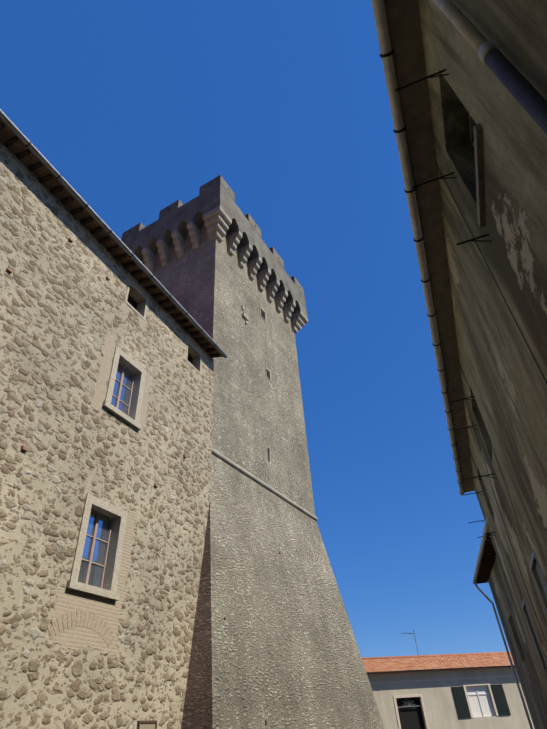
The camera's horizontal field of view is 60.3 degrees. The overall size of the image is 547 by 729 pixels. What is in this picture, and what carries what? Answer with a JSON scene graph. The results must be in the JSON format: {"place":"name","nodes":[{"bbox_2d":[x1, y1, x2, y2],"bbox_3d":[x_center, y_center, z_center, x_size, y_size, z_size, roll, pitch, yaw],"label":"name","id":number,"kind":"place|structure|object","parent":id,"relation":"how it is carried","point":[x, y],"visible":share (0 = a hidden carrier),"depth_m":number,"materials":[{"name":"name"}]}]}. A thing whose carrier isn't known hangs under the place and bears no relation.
{"place":"outdoors","nodes":[
{"label":"outdoors","id":0,"kind":"place"},
{"bbox_2d":[0,140,213,728],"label":"wall","id":1,"kind":"structure","parent":0,"point":[71,319],"depth_m":10.15,"materials":[{"name":"beige stone"}]},
{"bbox_2d":[47,611,115,647],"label":"brick arch","id":2,"kind":"structure","parent":1,"relation":"attached to","point":[77,625],"depth_m":8.64,"materials":[{"name":"beige brick"}]},
{"bbox_2d":[6,237,186,487],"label":"putlog holes","id":3,"kind":"object","parent":1,"relation":"attached to","point":[10,271],"visible":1,"depth_m":9.70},
{"bbox_2d":[0,119,222,357],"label":"eave rafters","id":4,"kind":"object","parent":1,"relation":"attached to","point":[23,154],"visible":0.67,"depth_m":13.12,"materials":[{"name":"brown wood"}]},
{"bbox_2d":[25,142,216,346],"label":"gutter brackets","id":5,"kind":"object","parent":1,"relation":"attached to","point":[110,232],"visible":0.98,"depth_m":12.68,"materials":[{"name":"grey metal"}]},
{"bbox_2d":[0,109,227,357],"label":"gutter","id":6,"kind":"object","parent":5,"relation":"on","point":[16,131],"visible":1,"depth_m":12.37,"materials":[{"name":"metal"}]},
{"bbox_2d":[137,720,156,728],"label":"door frame","id":7,"kind":"object","parent":1,"relation":"attached to","point":[139,722],"visible":0.88,"depth_m":9.19,"materials":[{"name":"beige stone"}]},
{"bbox_2d":[140,723,154,728],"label":"info plaque","id":8,"kind":"object","parent":7,"relation":"in","point":[147,725],"visible":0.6,"depth_m":9.20,"materials":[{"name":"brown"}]},
{"bbox_2d":[128,284,200,371],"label":"wall reveals","id":9,"kind":"object","parent":1,"relation":"attached to","point":[140,300],"depth_m":14.26,"materials":[{"name":"beige stone"}]},
{"bbox_2d":[0,0,509,657],"label":"sky","id":10,"kind":"structure","parent":0,"point":[138,105],"materials":[{"name":"blue"}]},
{"bbox_2d":[241,305,270,381],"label":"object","id":11,"kind":"object","parent":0,"point":[245,317],"visible":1,"depth_m":22.08,"materials":[{"name":"grey stone"}]},
{"bbox_2d":[418,0,546,703],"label":"wall","id":12,"kind":"structure","parent":0,"point":[502,377],"depth_m":4.85,"materials":[{"name":"beige paint"}]},
{"bbox_2d":[379,50,463,493],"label":"gutter brackets","id":13,"kind":"object","parent":12,"relation":"on","point":[404,128],"visible":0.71,"depth_m":7.10,"materials":[{"name":"brown metal"}]},
{"bbox_2d":[371,0,463,495],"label":"gutter","id":14,"kind":"object","parent":13,"relation":"on","point":[380,17],"visible":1,"depth_m":6.36,"materials":[{"name":"grey metal"}]},
{"bbox_2d":[384,0,474,492],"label":"eave","id":15,"kind":"object","parent":12,"relation":"on","point":[404,25],"visible":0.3,"depth_m":6.45,"materials":[{"name":"brown wood"}]},
{"bbox_2d":[395,69,496,538],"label":"iron brackets","id":16,"kind":"object","parent":12,"relation":"attached to","point":[441,177],"visible":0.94,"depth_m":5.31,"materials":[{"name":"grey metal"}]},
{"bbox_2d":[432,0,500,65],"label":"downpipe","id":17,"kind":"object","parent":12,"relation":"attached to","point":[481,44],"visible":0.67,"depth_m":3.27,"materials":[{"name":"grey metal"}]},
{"bbox_2d":[469,114,485,226],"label":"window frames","id":18,"kind":"structure","parent":12,"relation":"attached to","point":[476,136],"depth_m":4.25,"materials":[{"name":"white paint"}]},
{"bbox_2d":[435,162,546,643],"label":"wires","id":19,"kind":"object","parent":12,"relation":"attached to","point":[531,353],"visible":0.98,"depth_m":5.39,"materials":[{"name":"grey metal"}]},
{"bbox_2d":[438,69,546,668],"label":"windows","id":20,"kind":"structure","parent":12,"relation":"attached to","point":[459,147],"depth_m":5.25,"materials":[{"name":"glass"}]},
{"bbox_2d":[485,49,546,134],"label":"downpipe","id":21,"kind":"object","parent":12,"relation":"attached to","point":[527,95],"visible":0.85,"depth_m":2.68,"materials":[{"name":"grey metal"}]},
{"bbox_2d":[522,549,546,673],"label":"window frames","id":22,"kind":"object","parent":12,"relation":"attached to","point":[541,576],"visible":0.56,"depth_m":7.67,"materials":[{"name":"grey stone"}]},
{"bbox_2d":[488,556,546,728],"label":"building wall","id":23,"kind":"structure","parent":0,"point":[532,690],"depth_m":16.02,"materials":[{"name":"grey paint"}]},
{"bbox_2d":[476,532,491,580],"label":"rafters","id":24,"kind":"object","parent":23,"relation":"attached to","point":[483,553],"depth_m":15.87,"materials":[{"name":"brown wood"}]},
{"bbox_2d":[473,516,487,583],"bbox_3d":[7.123,6.548,16.196,0.130,0.095,8.438,-12,-39,10],"label":"gutter","id":25,"kind":"object","parent":24,"relation":"attached to","point":[483,541],"visible":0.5,"depth_m":15.78,"materials":[{"name":"metal"}]},
{"bbox_2d":[476,534,496,583],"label":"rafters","id":26,"kind":"object","parent":23,"relation":"attached to","point":[487,564],"visible":0.62,"depth_m":16.85,"materials":[{"name":"brown wood"}]},
{"bbox_2d":[474,583,532,728],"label":"downpipe","id":27,"kind":"object","parent":23,"relation":"attached to","point":[510,660],"visible":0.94,"depth_m":17.46,"materials":[{"name":"grey metal"}]},
{"bbox_2d":[508,615,525,661],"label":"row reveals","id":28,"kind":"object","parent":23,"relation":"in","point":[518,643],"visible":0.24,"depth_m":16.23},
{"label":"ground","id":29,"kind":"structure","parent":0,"visible":0},
{"bbox_2d":[142,224,384,728],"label":"tower shaft","id":30,"kind":"object","parent":29,"relation":"on","point":[274,645],"visible":0.56,"depth_m":16.31,"materials":[{"name":"grey stone"}]},
{"bbox_2d":[142,206,307,333],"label":"corbels","id":31,"kind":"object","parent":30,"relation":"attached to","point":[218,221],"visible":0.46,"depth_m":23.81,"materials":[{"name":"grey stone"}]},
{"bbox_2d":[121,175,307,318],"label":"battlement parapet","id":32,"kind":"structure","parent":31,"relation":"on","point":[178,216],"depth_m":24.57,"materials":[{"name":"grey stone"}]},
{"bbox_2d":[211,447,317,520],"bbox_3d":[-3.569,6.239,19.700,8.200,0.200,8.200,-22,-41,21],"label":"string course","id":33,"kind":"object","parent":30,"relation":"attached to","point":[253,477],"visible":0.17,"depth_m":17.56,"materials":[{"name":"grey stone"}]},
{"bbox_2d":[261,309,269,461],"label":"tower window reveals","id":34,"kind":"object","parent":30,"relation":"in","point":[263,316],"visible":0.25,"depth_m":22.29,"materials":[{"name":"grey stone"}]},
{"bbox_2d":[367,668,534,728],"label":"house wall","id":35,"kind":"structure","parent":29,"relation":"on","point":[439,704],"depth_m":27.52,"materials":[{"name":"beige paint"}]},
{"bbox_2d":[398,698,421,707],"bbox_3d":[7.764,19.451,27.129,1.536,0.420,0.032,5,-39,-11],"label":"window grille","id":36,"kind":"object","parent":35,"relation":"attached to","point":[409,704],"depth_m":27.06,"materials":[{"name":"grey metal"}]},
{"bbox_2d":[396,697,424,728],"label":"dark door","id":37,"kind":"structure","parent":35,"relation":"on","point":[411,717],"depth_m":26.88,"materials":[{"name":"black"}]},
{"bbox_2d":[367,667,514,674],"bbox_3d":[9.940,18.322,28.257,28.248,0.090,0.370,5,-39,-11],"label":"eave","id":38,"kind":"object","parent":35,"relation":"on","point":[438,670],"visible":0.22,"depth_m":28.12,"materials":[{"name":"brown"}]},
{"bbox_2d":[362,653,513,671],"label":"roof","id":39,"kind":"structure","parent":38,"relation":"on","point":[415,663],"depth_m":29.77,"materials":[{"name":"tile"}]},
{"bbox_2d":[362,652,510,659],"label":"ridge","id":40,"kind":"structure","parent":39,"relation":"on","point":[413,656],"depth_m":31.52,"materials":[{"name":"tile"}]},
{"bbox_2d":[366,665,514,673],"bbox_3d":[9.987,18.174,28.081,28.248,0.060,0.120,5,-39,-11],"label":"gutter","id":41,"kind":"object","parent":38,"relation":"attached to","point":[438,669],"visible":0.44,"depth_m":27.99,"materials":[{"name":"metal"}]},
{"bbox_2d":[370,675,517,728],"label":"trim","id":42,"kind":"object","parent":35,"relation":"attached to","point":[422,700],"visible":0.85,"depth_m":27.65,"materials":[{"name":"white paint"}]},
{"bbox_2d":[406,685,495,728],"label":"window reveals","id":43,"kind":"object","parent":35,"relation":"in","point":[423,712],"visible":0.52,"depth_m":27.33,"materials":[{"name":"beige paint"}]},
{"bbox_2d":[467,686,488,716],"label":"window bars","id":44,"kind":"object","parent":35,"relation":"attached to","point":[477,694],"depth_m":28.07,"materials":[{"name":"white wood"}]},
{"bbox_2d":[465,685,494,716],"bbox_3d":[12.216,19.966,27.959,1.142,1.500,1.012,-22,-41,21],"label":"window pane","id":45,"kind":"object","parent":35,"relation":"on","point":[486,705],"visible":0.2,"depth_m":27.94,"materials":[{"name":"white glass"}]},
{"bbox_2d":[451,684,510,717],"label":"shutters","id":46,"kind":"object","parent":35,"relation":"attached to","point":[462,706],"visible":1,"depth_m":27.80,"materials":[{"name":"green wood"}]}
]}

